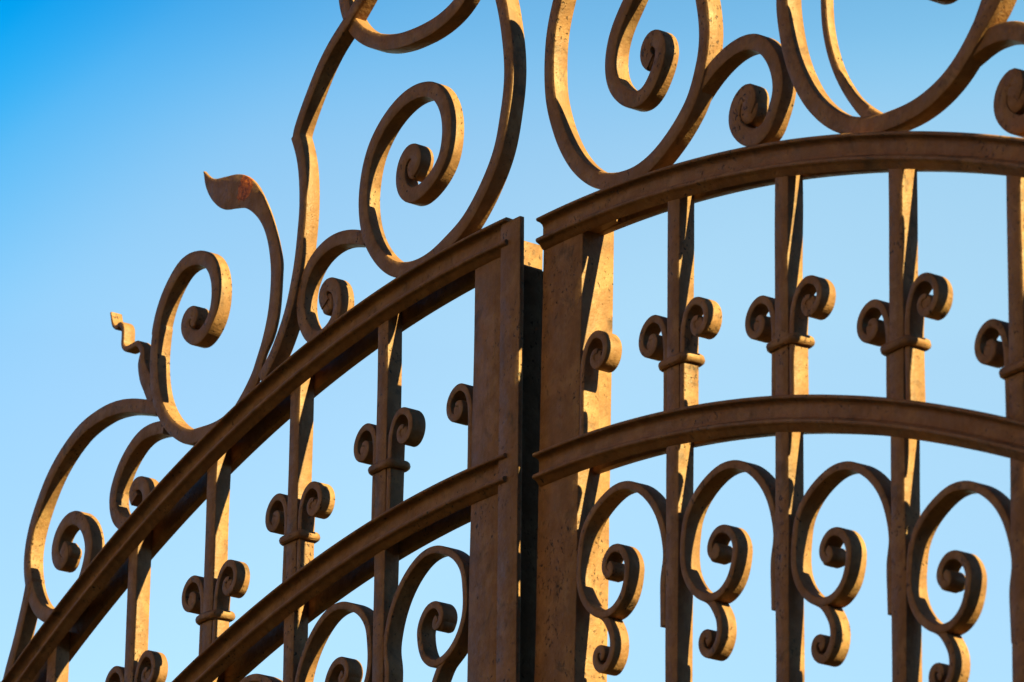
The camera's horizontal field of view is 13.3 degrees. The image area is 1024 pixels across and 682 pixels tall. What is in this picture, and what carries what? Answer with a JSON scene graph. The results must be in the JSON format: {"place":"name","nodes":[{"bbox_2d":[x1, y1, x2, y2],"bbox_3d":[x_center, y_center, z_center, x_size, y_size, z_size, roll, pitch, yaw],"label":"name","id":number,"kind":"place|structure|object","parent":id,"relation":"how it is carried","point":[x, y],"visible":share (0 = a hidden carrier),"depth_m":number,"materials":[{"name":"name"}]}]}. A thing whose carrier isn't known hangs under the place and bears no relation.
{"place":"outdoors","nodes":[
{"label":"outdoors","id":0,"kind":"place"},
{"bbox_2d":[0,0,1023,681],"label":"sky","id":1,"kind":"structure","parent":0,"point":[114,114],"materials":[{"name":"blue"}]},
{"label":"ground","id":2,"kind":"structure","parent":0,"visible":0},
{"bbox_2d":[1,0,542,681],"bbox_3d":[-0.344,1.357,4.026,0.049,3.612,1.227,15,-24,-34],"label":"gate leaf","id":3,"kind":"object","parent":2,"relation":"on","point":[491,492],"visible":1,"depth_m":4.25,"materials":[{"name":"brown paint"}]},
{"bbox_2d":[532,0,1023,681],"bbox_3d":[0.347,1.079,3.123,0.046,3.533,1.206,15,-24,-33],"label":"gate leaf","id":4,"kind":"object","parent":2,"relation":"on","point":[586,444],"visible":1,"depth_m":3.73,"materials":[{"name":"brown paint"}]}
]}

